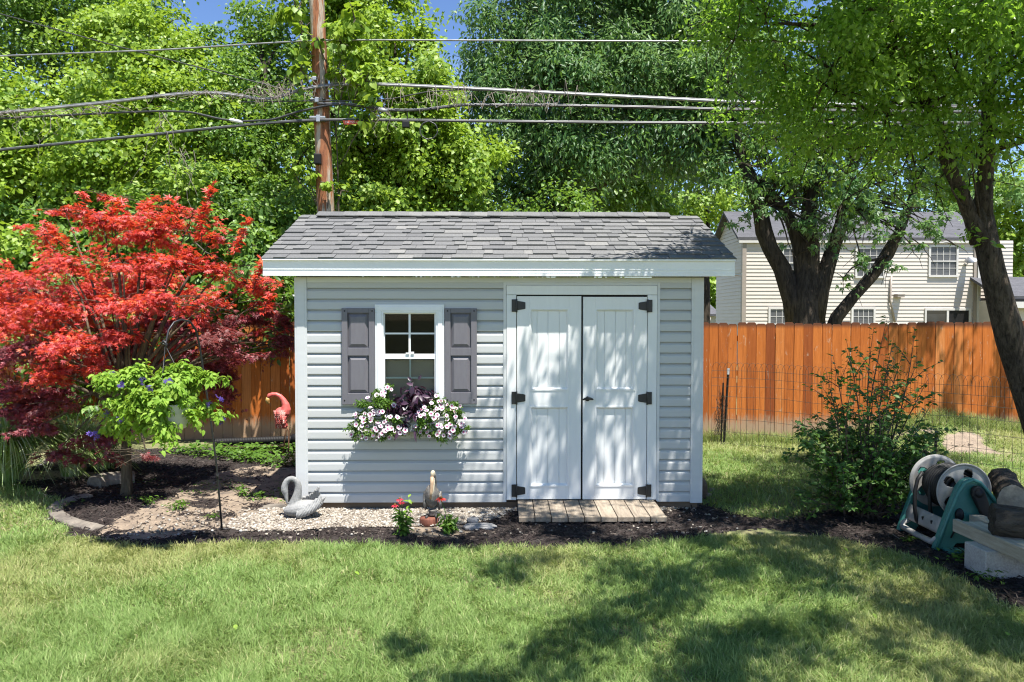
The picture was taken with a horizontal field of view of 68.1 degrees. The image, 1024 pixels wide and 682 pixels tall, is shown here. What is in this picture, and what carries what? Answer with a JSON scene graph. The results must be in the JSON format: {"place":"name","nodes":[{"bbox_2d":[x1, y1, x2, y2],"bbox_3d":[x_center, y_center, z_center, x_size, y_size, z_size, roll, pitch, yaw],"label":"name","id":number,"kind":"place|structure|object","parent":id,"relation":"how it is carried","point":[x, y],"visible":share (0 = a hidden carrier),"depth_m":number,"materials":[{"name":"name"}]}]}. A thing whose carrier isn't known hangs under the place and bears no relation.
{"place":"outdoors","nodes":[
{"label":"outdoors","id":0,"kind":"place"},
{"bbox_2d":[127,503,739,535],"bbox_3d":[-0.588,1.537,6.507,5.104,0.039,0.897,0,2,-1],"label":"gravel","id":1,"kind":"structure","parent":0,"point":[267,518],"depth_m":6.54,"materials":[{"name":"beige gravel"}]},
{"bbox_2d":[261,503,285,507],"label":"stone slab","id":2,"kind":"structure","parent":1,"relation":"on","point":[280,505],"depth_m":6.95,"materials":[{"name":"stone"}]},
{"bbox_2d":[281,476,325,518],"bbox_3d":[-1.822,1.355,6.615,0.386,0.354,0.257,0,2,-1],"label":"swan planter","id":3,"kind":"object","parent":1,"relation":"on","point":[297,507],"visible":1,"depth_m":6.58,"materials":[{"name":"plastic"}]},
{"bbox_2d":[420,470,441,526],"bbox_3d":[-0.688,1.325,6.415,0.194,0.466,0.174,0,2,-1],"label":"pelican statue","id":4,"kind":"object","parent":1,"relation":"on","point":[431,494],"visible":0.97,"depth_m":6.37,"materials":[{"name":"ceramic"}]},
{"bbox_2d":[19,418,1001,544],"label":"bare soil","id":5,"kind":"structure","parent":0,"point":[960,438],"depth_m":7.34,"materials":[{"name":"beige soil"}]},
{"bbox_2d":[0,404,143,495],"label":"ornamental grass","id":6,"kind":"object","parent":5,"relation":"on","point":[5,464],"depth_m":7.84,"materials":[{"name":"green plant"}]},
{"bbox_2d":[0,409,173,483],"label":"ornamental grass","id":7,"kind":"object","parent":5,"relation":"on","point":[69,469],"depth_m":8.27,"materials":[{"name":"green plant"}]},
{"bbox_2d":[47,475,289,537],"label":"loose gravel","id":8,"kind":"structure","parent":5,"relation":"on","point":[187,510],"depth_m":6.94,"materials":[{"name":"gravel"}]},
{"bbox_2d":[59,478,290,506],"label":"sparse ground cover","id":9,"kind":"object","parent":5,"relation":"on","point":[205,490],"visible":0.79,"depth_m":7.57,"materials":[{"name":"green plant"}]},
{"bbox_2d":[162,498,188,511],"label":"weed","id":10,"kind":"object","parent":5,"relation":"on","point":[182,504],"visible":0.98,"depth_m":6.87,"materials":[{"name":"green plant"}]},
{"bbox_2d":[232,484,253,495],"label":"weed","id":11,"kind":"object","parent":5,"relation":"on","point":[241,490],"visible":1,"depth_m":7.43,"materials":[{"name":"green plant"}]},
{"bbox_2d":[436,496,458,534],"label":"coneflower","id":12,"kind":"object","parent":5,"relation":"on","point":[448,525],"visible":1,"depth_m":6.14,"materials":[{"name":"green plant"}]},
{"bbox_2d":[0,418,1023,681],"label":"lawn","id":13,"kind":"structure","parent":0,"point":[622,627],"depth_m":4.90,"materials":[{"name":"plant"}]},
{"bbox_2d":[0,274,65,408],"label":"tree","id":14,"kind":"object","parent":13,"relation":"on","point":[23,371],"visible":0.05,"depth_m":10.53,"materials":[{"name":"red plant"}]},
{"bbox_2d":[35,272,135,426],"bbox_3d":[-5.892,0.219,10.712,1.521,2.401,1.134,0,2,-11],"label":"tree","id":15,"kind":"object","parent":13,"relation":"on","point":[87,408],"visible":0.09,"depth_m":10.49,"materials":[{"name":"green plant"}]},
{"bbox_2d":[98,270,209,408],"bbox_3d":[-4.938,0.198,10.738,1.700,2.449,1.181,0,2,-1],"label":"climbing vine","id":16,"kind":"object","parent":13,"relation":"on","point":[163,310],"visible":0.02,"depth_m":10.72,"materials":[{"name":"red plant"}]},
{"bbox_2d":[154,202,296,366],"bbox_3d":[-3.896,-0.360,10.957,1.871,3.547,3.124,-1,2,-39],"label":"climbing vine","id":17,"kind":"object","parent":13,"relation":"on","point":[287,296],"visible":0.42,"depth_m":10.54,"materials":[{"name":"green plant"}]},
{"bbox_2d":[702,477,707,498],"bbox_3d":[1.812,1.432,7.353,0.155,0.225,0.151,0,2,-1],"label":"boulder","id":18,"kind":"object","parent":13,"relation":"on","point":[704,490],"visible":0.33,"depth_m":7.28,"materials":[{"name":"grey stone"}]},
{"bbox_2d":[720,383,723,442],"bbox_3d":[2.884,1.026,10.396,0.051,0.911,0.037,0,2,-1],"label":"metal stake","id":19,"kind":"object","parent":13,"relation":"on","point":[722,412],"visible":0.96,"depth_m":10.39,"materials":[{"name":"metal"}]},
{"bbox_2d":[712,387,729,434],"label":"dead creeper","id":20,"kind":"object","parent":19,"relation":"attached to","point":[718,420],"visible":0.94,"depth_m":10.44,"materials":[{"name":"plant"}]},
{"bbox_2d":[723,368,729,442],"bbox_3d":[2.925,0.927,10.340,0.086,1.114,0.053,0,2,-1],"label":"metal stake","id":21,"kind":"object","parent":13,"relation":"on","point":[726,402],"visible":0.96,"depth_m":10.34,"materials":[{"name":"metal"}]},
{"bbox_2d":[703,404,1022,443],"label":"fringe grass","id":22,"kind":"structure","parent":13,"relation":"on","point":[957,420],"depth_m":10.63,"materials":[{"name":"green plant"}]},
{"bbox_2d":[711,362,1023,481],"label":"wire fence","id":23,"kind":"object","parent":13,"relation":"on","point":[829,376],"visible":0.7,"depth_m":8.88,"materials":[{"name":"black metal"}]},
{"bbox_2d":[14,440,1023,609],"bbox_3d":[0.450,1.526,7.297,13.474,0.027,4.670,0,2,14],"label":"mulch bed","id":24,"kind":"object","parent":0,"point":[403,537],"visible":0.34,"depth_m":6.38,"materials":[{"name":"brown wood"}]},
{"bbox_2d":[46,493,107,531],"bbox_3d":[-3.889,1.525,6.725,0.404,0.038,1.470,-1,2,-34],"label":"edging stone","id":25,"kind":"object","parent":24,"relation":"on","point":[61,515],"visible":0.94,"depth_m":6.51,"materials":[{"name":"stone"}]},
{"bbox_2d":[48,434,157,471],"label":"ornamental grass","id":26,"kind":"object","parent":24,"relation":"on","point":[106,463],"depth_m":8.65,"materials":[{"name":"green plant"}]},
{"bbox_2d":[87,471,134,487],"bbox_3d":[-4.183,1.447,7.934,0.455,0.126,0.262,-1,2,-39],"label":"edging stone","id":27,"kind":"object","parent":24,"relation":"on","point":[100,480],"visible":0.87,"depth_m":7.83,"materials":[{"name":"stone"}]},
{"bbox_2d":[0,180,294,497],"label":"japanese maple","id":28,"kind":"object","parent":24,"relation":"on","point":[115,343],"visible":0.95,"depth_m":7.29,"materials":[{"name":"red plant"}]},
{"bbox_2d":[162,319,229,530],"bbox_3d":[-2.512,0.720,5.961,0.130,1.793,0.607,1,2,28],"label":"shepherd hook","id":29,"kind":"object","parent":24,"relation":"on","point":[206,392],"visible":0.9,"depth_m":6.11,"materials":[{"name":"black metal"}]},
{"bbox_2d":[86,340,237,456],"bbox_3d":[-2.603,0.398,5.629,1.115,0.812,0.685,0,2,-1],"label":"hanging basket","id":30,"kind":"object","parent":29,"relation":"hanging from","point":[166,408],"visible":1,"depth_m":5.51,"materials":[{"name":"green plant"}]},
{"bbox_2d":[158,440,295,467],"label":"ground cover","id":31,"kind":"object","parent":24,"relation":"on","point":[220,449],"visible":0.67,"depth_m":9.49,"materials":[{"name":"green plant"}]},
{"bbox_2d":[222,444,286,448],"bbox_3d":[-3.450,1.403,10.071,0.904,0.070,0.030,0,2,-1],"label":"board","id":32,"kind":"object","parent":24,"relation":"on","point":[241,447],"visible":0.29,"depth_m":10.06,"materials":[{"name":"wood"}]},
{"bbox_2d":[215,434,295,445],"bbox_3d":[-3.337,1.302,9.965,1.126,0.168,0.128,0,2,-1],"label":"board","id":33,"kind":"object","parent":24,"relation":"on","point":[264,440],"visible":0.74,"depth_m":9.93,"materials":[{"name":"wood"}]},
{"bbox_2d":[265,392,290,453],"bbox_3d":[-2.971,1.055,9.615,0.321,0.805,0.177,0,2,-1],"label":"flamingo statue","id":34,"kind":"object","parent":24,"relation":"on","point":[282,414],"visible":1,"depth_m":9.59,"materials":[{"name":"paint"}]},
{"bbox_2d":[390,497,414,535],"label":"coneflower","id":35,"kind":"object","parent":24,"relation":"on","point":[403,522],"visible":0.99,"depth_m":6.06,"materials":[{"name":"green plant"}]},
{"bbox_2d":[463,523,496,530],"bbox_3d":[-0.266,1.545,6.304,0.292,0.046,0.143,0,2,-1],"label":"flat stone","id":36,"kind":"object","parent":24,"relation":"on","point":[473,526],"visible":0.96,"depth_m":6.26,"materials":[{"name":"stone"}]},
{"bbox_2d":[261,211,741,508],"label":"garden shed","id":37,"kind":"structure","parent":24,"relation":"on","point":[558,355],"depth_m":6.88,"materials":[{"name":"plastic"}]},
{"bbox_2d":[365,415,444,431],"bbox_3d":[-0.963,0.733,6.766,0.743,0.133,0.182,0,2,-1],"label":"window box","id":38,"kind":"object","parent":37,"relation":"attached to","point":[412,422],"visible":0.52,"depth_m":6.68,"materials":[{"name":"paint"}]},
{"bbox_2d":[342,383,403,442],"bbox_3d":[-1.226,0.639,6.722,0.568,0.530,0.289,0,2,-1],"label":"petunia","id":39,"kind":"object","parent":38,"relation":"in","point":[380,399],"visible":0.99,"depth_m":6.66,"materials":[{"name":"white plant"}]},
{"bbox_2d":[384,375,436,440],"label":"sweet potato vine","id":40,"kind":"object","parent":38,"relation":"in","point":[418,398],"visible":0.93,"depth_m":6.69,"materials":[{"name":"purple plant"}]},
{"bbox_2d":[398,393,470,446],"bbox_3d":[-0.683,0.697,6.727,0.653,0.458,0.260,0,2,-1],"label":"petunia","id":41,"kind":"object","parent":38,"relation":"in","point":[453,428],"visible":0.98,"depth_m":6.68,"materials":[{"name":"white plant"}]},
{"bbox_2d":[375,304,444,414],"bbox_3d":[-0.923,0.192,6.871,0.625,1.046,0.093,0,2,-1],"label":"window","id":42,"kind":"structure","parent":37,"relation":"in","point":[397,372],"depth_m":6.85,"materials":[{"name":"white paint"}]},
{"bbox_2d":[512,296,580,498],"bbox_3d":[0.311,0.517,6.880,0.629,1.846,0.063,0,2,-1],"label":"door","id":43,"kind":"structure","parent":37,"relation":"in","point":[547,397],"depth_m":6.87,"materials":[{"name":"paint"}]},
{"bbox_2d":[582,297,651,498],"bbox_3d":[0.952,0.523,6.863,0.634,1.843,0.115,0,2,-1],"label":"door","id":44,"kind":"structure","parent":37,"relation":"in","point":[616,398],"depth_m":6.88,"materials":[{"name":"paint"}]},
{"bbox_2d":[518,500,666,522],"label":"wooden ramp","id":45,"kind":"structure","parent":24,"relation":"on","point":[624,511],"depth_m":6.57,"materials":[{"name":"brown wood"}]},
{"bbox_2d":[652,0,1023,432],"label":"tree","id":46,"kind":"object","parent":24,"relation":"on","point":[990,33],"visible":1,"depth_m":6.28,"materials":[{"name":"green plant"}]},
{"bbox_2d":[781,315,957,519],"bbox_3d":[3.171,0.659,6.741,1.412,1.785,1.518,1,2,34],"label":"leafy shrub","id":47,"kind":"object","parent":24,"relation":"on","point":[885,463],"visible":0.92,"depth_m":6.56,"materials":[{"name":"green plant"}]},
{"bbox_2d":[896,454,996,553],"bbox_3d":[3.517,1.249,5.916,0.708,0.642,0.680,0,2,-1],"label":"hose reel","id":48,"kind":"object","parent":24,"relation":"on","point":[941,497],"visible":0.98,"depth_m":5.78,"materials":[{"name":"green plastic"}]},
{"bbox_2d":[943,550,964,562],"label":"weed","id":49,"kind":"object","parent":24,"relation":"on","point":[957,556],"visible":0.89,"depth_m":5.47,"materials":[{"name":"green plant"}]},
{"bbox_2d":[965,566,1007,583],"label":"weed","id":50,"kind":"object","parent":24,"relation":"on","point":[981,575],"visible":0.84,"depth_m":4.99,"materials":[{"name":"green plant"}]},
{"bbox_2d":[964,541,1023,578],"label":"concrete block","id":51,"kind":"object","parent":24,"relation":"on","point":[982,558],"depth_m":5.08,"materials":[{"name":"concrete"}]},
{"bbox_2d":[953,519,1023,562],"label":"timber beam","id":52,"kind":"structure","parent":51,"relation":"on","point":[1011,549],"depth_m":5.14,"materials":[{"name":"wood"}]},
{"bbox_2d":[967,522,1023,545],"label":"timber beam","id":53,"kind":"structure","parent":51,"relation":"on","point":[984,526],"depth_m":5.26,"materials":[{"name":"wood"}]},
{"bbox_2d":[969,515,1022,538],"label":"timber beam","id":54,"kind":"structure","parent":51,"relation":"on","point":[979,518],"depth_m":5.58,"materials":[{"name":"wood"}]},
{"bbox_2d":[987,503,1023,538],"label":"log","id":55,"kind":"object","parent":54,"relation":"on","point":[1006,520],"visible":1,"depth_m":5.05,"materials":[{"name":"wood"}]},
{"bbox_3d":[3.862,1.376,5.796,0.576,0.212,0.751,0,2,-1],"label":"log","id":56,"kind":"object","parent":24,"relation":"on","visible":0},
{"bbox_2d":[988,468,1023,506],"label":"log","id":57,"kind":"object","parent":56,"relation":"on","point":[1007,487],"visible":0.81,"depth_m":5.66,"materials":[{"name":"wood"}]},
{"bbox_2d":[213,347,953,429],"bbox_3d":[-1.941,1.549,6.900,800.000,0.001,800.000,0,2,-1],"label":"ground","id":58,"kind":"structure","parent":0,"point":[708,398],"depth_m":14.55,"materials":[{"name":"soil"}]},
{"bbox_2d":[0,194,74,293],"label":"understory shrub","id":59,"kind":"object","parent":58,"relation":"on","point":[18,214],"visible":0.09,"depth_m":12.19,"materials":[{"name":"green plant"}]},
{"bbox_2d":[0,47,120,285],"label":"vine covered tree","id":60,"kind":"object","parent":58,"relation":"on","point":[14,93],"visible":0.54,"depth_m":12.64,"materials":[{"name":"green plant"}]},
{"bbox_2d":[2,196,129,319],"bbox_3d":[-6.849,-0.525,12.121,2.864,3.816,2.563,0,2,-1],"label":"understory shrub","id":61,"kind":"object","parent":58,"relation":"on","point":[71,238],"visible":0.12,"depth_m":11.85,"materials":[{"name":"green plant"}]},
{"bbox_2d":[0,0,205,219],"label":"maple tree","id":62,"kind":"object","parent":58,"relation":"on","point":[32,10],"visible":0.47,"depth_m":15.83,"materials":[{"name":"green plant"}]},
{"bbox_2d":[59,192,202,321],"bbox_3d":[-5.942,-0.542,12.244,2.395,3.843,2.404,0,2,-1],"label":"understory shrub","id":63,"kind":"object","parent":58,"relation":"on","point":[125,249],"visible":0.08,"depth_m":11.81,"materials":[{"name":"red plant"}]},
{"bbox_2d":[2,39,293,248],"bbox_3d":[-9.922,-3.258,19.264,9.084,8.849,5.202,0,2,-1],"label":"background tree","id":64,"kind":"object","parent":58,"relation":"on","point":[196,144],"depth_m":18.85,"materials":[{"name":"green plant"}]},
{"bbox_2d":[15,0,290,248],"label":"vine covered tree","id":65,"kind":"object","parent":58,"relation":"on","point":[114,168],"visible":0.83,"depth_m":13.07,"materials":[{"name":"green plant"}]},
{"bbox_2d":[132,170,282,423],"bbox_3d":[-4.861,-0.684,12.188,2.440,4.113,2.113,2,2,43],"label":"understory shrub","id":66,"kind":"object","parent":58,"relation":"on","point":[220,249],"visible":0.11,"depth_m":11.94,"materials":[{"name":"green plant"}]},
{"bbox_2d":[190,194,305,355],"bbox_3d":[-4.016,-0.506,12.199,2.990,3.784,2.301,2,2,44],"label":"understory shrub","id":67,"kind":"object","parent":58,"relation":"on","point":[285,220],"visible":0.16,"depth_m":11.95,"materials":[{"name":"green plant"}]},
{"bbox_2d":[157,0,360,377],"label":"leafy tree","id":68,"kind":"object","parent":58,"relation":"on","point":[245,60],"visible":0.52,"depth_m":13.37,"materials":[{"name":"green plant"}]},
{"bbox_2d":[309,0,334,212],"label":"utility pole","id":69,"kind":"object","parent":58,"relation":"on","point":[323,153],"visible":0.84,"depth_m":11.73,"materials":[{"name":"brown wood"}]},
{"bbox_2d":[0,103,344,121],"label":"overhead cable","id":70,"kind":"object","parent":69,"relation":"attached to","point":[191,112],"visible":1,"depth_m":11.60,"materials":[{"name":"rubber"}]},
{"bbox_2d":[12,115,59,161],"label":"dead vine","id":71,"kind":"object","parent":70,"relation":"hanging from","point":[38,134],"visible":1,"depth_m":11.55,"materials":[{"name":"plant"}]},
{"bbox_2d":[131,109,197,208],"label":"dead vine","id":72,"kind":"object","parent":70,"relation":"hanging from","point":[160,124],"visible":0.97,"depth_m":11.61,"materials":[{"name":"plant"}]},
{"bbox_2d":[0,13,344,101],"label":"overhead cable","id":73,"kind":"object","parent":69,"relation":"attached to","point":[156,56],"visible":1,"depth_m":11.57,"materials":[{"name":"rubber"}]},
{"bbox_2d":[284,156,350,210],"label":"climbing vine","id":74,"kind":"object","parent":69,"relation":"attached to","point":[326,186],"visible":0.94,"depth_m":11.70,"materials":[{"name":"green plant"}]},
{"bbox_2d":[265,0,391,211],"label":"climbing vine","id":75,"kind":"object","parent":69,"relation":"attached to","point":[347,26],"visible":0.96,"depth_m":11.63,"materials":[{"name":"green plant"}]},
{"bbox_2d":[233,71,388,106],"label":"dead vine","id":76,"kind":"object","parent":75,"relation":"attached to","point":[332,82],"visible":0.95,"depth_m":11.58,"materials":[{"name":"plant"}]},
{"bbox_2d":[239,89,486,102],"bbox_3d":[-2.094,-3.765,11.645,4.189,0.221,0.019,0,2,-1],"label":"overhead cable","id":77,"kind":"object","parent":69,"relation":"attached to","point":[359,100],"visible":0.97,"depth_m":11.63,"materials":[{"name":"rubber"}]},
{"bbox_2d":[0,39,954,56],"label":"overhead cable","id":78,"kind":"object","parent":69,"relation":"attached to","point":[357,40],"visible":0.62,"depth_m":11.61,"materials":[{"name":"metal"}]},
{"bbox_2d":[0,118,1016,150],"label":"overhead cable","id":79,"kind":"object","parent":69,"relation":"attached to","point":[342,119],"visible":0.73,"depth_m":11.65,"materials":[{"name":"rubber"}]},
{"bbox_2d":[0,82,1023,113],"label":"overhead cable","id":80,"kind":"object","parent":69,"relation":"attached to","point":[385,84],"visible":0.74,"depth_m":11.63,"materials":[{"name":"rubber"}]},
{"bbox_2d":[0,103,150,119],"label":"dead vine","id":81,"kind":"object","parent":80,"relation":"attached to","point":[63,111],"visible":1,"depth_m":11.55,"materials":[{"name":"plant"}]},
{"bbox_2d":[135,83,315,104],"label":"dead vine","id":82,"kind":"object","parent":80,"relation":"hanging from","point":[240,98],"visible":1,"depth_m":11.58,"materials":[{"name":"plant"}]},
{"bbox_2d":[377,79,584,113],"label":"dead vine","id":83,"kind":"object","parent":80,"relation":"hanging from","point":[529,94],"visible":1,"depth_m":11.63,"materials":[{"name":"plant"}]},
{"bbox_2d":[317,102,1009,113],"bbox_3d":[3.027,-3.599,11.721,12.034,0.144,0.032,0,2,-1],"label":"overhead cable","id":84,"kind":"object","parent":69,"relation":"attached to","point":[564,105],"visible":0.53,"depth_m":11.68,"materials":[{"name":"rubber"}]},
{"bbox_2d":[281,176,378,294],"bbox_3d":[-2.821,-0.697,12.947,2.451,4.107,2.980,-2,2,-42],"label":"understory shrub","id":85,"kind":"object","parent":58,"relation":"on","point":[342,182],"visible":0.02,"depth_m":12.66,"materials":[{"name":"green plant"}]},
{"bbox_2d":[207,64,515,214],"bbox_3d":[-3.879,-2.948,19.247,9.285,8.219,4.626,0,2,-1],"label":"background tree","id":86,"kind":"object","parent":58,"relation":"on","point":[311,171],"visible":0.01,"depth_m":18.75,"materials":[{"name":"green plant"}]},
{"bbox_2d":[245,0,529,214],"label":"vine covered tree","id":87,"kind":"object","parent":58,"relation":"on","point":[456,159],"visible":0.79,"depth_m":12.95,"materials":[{"name":"green plant"}]},
{"bbox_2d":[375,172,451,211],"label":"understory shrub","id":88,"kind":"object","parent":58,"relation":"on","point":[409,201],"visible":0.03,"depth_m":12.72,"materials":[{"name":"green plant"}]},
{"bbox_2d":[408,179,532,211],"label":"understory shrub","id":89,"kind":"object","parent":58,"relation":"on","point":[466,207],"visible":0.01,"depth_m":12.91,"materials":[{"name":"green plant"}]},
{"bbox_2d":[0,321,1023,439],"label":"board fence","id":90,"kind":"object","parent":58,"relation":"on","point":[969,348],"visible":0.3,"depth_m":10.95,"materials":[{"name":"brown wood"}]},
{"bbox_2d":[494,167,623,211],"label":"understory shrub","id":91,"kind":"object","parent":58,"relation":"on","point":[582,203],"visible":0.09,"depth_m":13.18,"materials":[{"name":"green plant"}]},
{"bbox_2d":[458,2,785,211],"bbox_3d":[3.482,-5.039,23.244,11.561,12.199,5.459,0,2,-1],"label":"background tree","id":92,"kind":"object","parent":58,"relation":"on","point":[610,208],"visible":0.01,"depth_m":23.16,"materials":[{"name":"green plant"}]},
{"bbox_2d":[440,0,812,211],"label":"silver maple","id":93,"kind":"object","parent":58,"relation":"on","point":[588,67],"visible":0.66,"depth_m":16.68,"materials":[{"name":"green plant"}]},
{"bbox_2d":[555,143,699,215],"bbox_3d":[3.831,-3.192,26.160,6.432,8.335,4.266,-1,2,-17],"label":"tree","id":94,"kind":"object","parent":58,"relation":"on","point":[656,202],"visible":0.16,"depth_m":25.43,"materials":[{"name":"green plant"}]},
{"bbox_2d":[647,148,751,323],"bbox_3d":[8.841,-4.568,35.794,5.093,10.442,7.227,1,2,30],"label":"tree","id":95,"kind":"object","parent":58,"relation":"on","point":[732,202],"visible":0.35,"depth_m":34.67,"materials":[{"name":"green plant"}]},
{"bbox_2d":[710,277,715,308],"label":"tree","id":96,"kind":"object","parent":58,"relation":"on","point":[713,291],"visible":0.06,"depth_m":45.22,"materials":[{"name":"green plant"}]},
{"bbox_2d":[710,305,715,322],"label":"white house","id":97,"kind":"structure","parent":58,"relation":"on","point":[713,314],"depth_m":41.02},
{"bbox_2d":[663,0,1023,369],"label":"multi trunk maple","id":98,"kind":"object","parent":58,"relation":"on","point":[804,285],"visible":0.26,"depth_m":16.16,"materials":[{"name":"green plant"}]},
{"bbox_2d":[764,157,1011,215],"bbox_3d":[19.559,-4.705,40.581,12.907,10.546,5.187,0,2,-1],"label":"tree","id":99,"kind":"object","parent":58,"relation":"on","point":[946,204],"visible":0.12,"depth_m":39.61,"materials":[{"name":"green plant"}]},
{"bbox_2d":[993,155,1023,276],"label":"tree","id":100,"kind":"object","parent":58,"relation":"on","point":[1007,222],"visible":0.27,"depth_m":40.35,"materials":[{"name":"green plant"}]},
{"bbox_2d":[715,211,980,364],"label":"neighbour house","id":101,"kind":"structure","parent":0,"point":[945,288],"depth_m":28.01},
{"bbox_2d":[768,307,784,324],"bbox_3d":[9.972,-0.623,27.970,1.028,1.247,0.080,0,2,-1],"label":"window","id":102,"kind":"structure","parent":101,"relation":"in","point":[775,314],"depth_m":27.97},
{"bbox_2d":[782,247,793,268],"bbox_3d":[10.466,-2.880,27.907,1.077,1.178,0.080,0,2,-1],"label":"window","id":103,"kind":"structure","parent":101,"relation":"in","point":[787,253],"depth_m":27.91,"materials":[{"name":"glass"}]},
{"bbox_2d":[851,307,875,324],"bbox_3d":[12.986,-0.624,28.012,0.896,1.249,0.080,0,2,-1],"label":"window","id":104,"kind":"structure","parent":101,"relation":"in","point":[861,315],"depth_m":28.01,"materials":[{"name":"glass"}]},
{"bbox_2d":[855,247,884,277],"bbox_3d":[13.213,-2.896,27.945,1.108,1.154,0.080,0,2,-1],"label":"window","id":105,"kind":"structure","parent":101,"relation":"in","point":[873,253],"depth_m":27.95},
{"bbox_2d":[928,245,958,276],"bbox_3d":[15.935,-2.950,27.981,1.102,1.180,0.080,0,2,-1],"label":"window","id":106,"kind":"structure","parent":101,"relation":"in","point":[945,258],"depth_m":27.99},
{"bbox_2d":[924,308,970,364],"bbox_3d":[16.123,-0.162,28.075,1.704,2.102,0.070,0,2,-1],"label":"sliding door","id":107,"kind":"structure","parent":101,"relation":"in","point":[954,315],"depth_m":28.05,"materials":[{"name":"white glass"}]},
{"bbox_2d":[970,241,1023,322],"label":"garage wing","id":108,"kind":"structure","parent":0,"point":[1017,284],"depth_m":27.79,"materials":[{"name":"white"}]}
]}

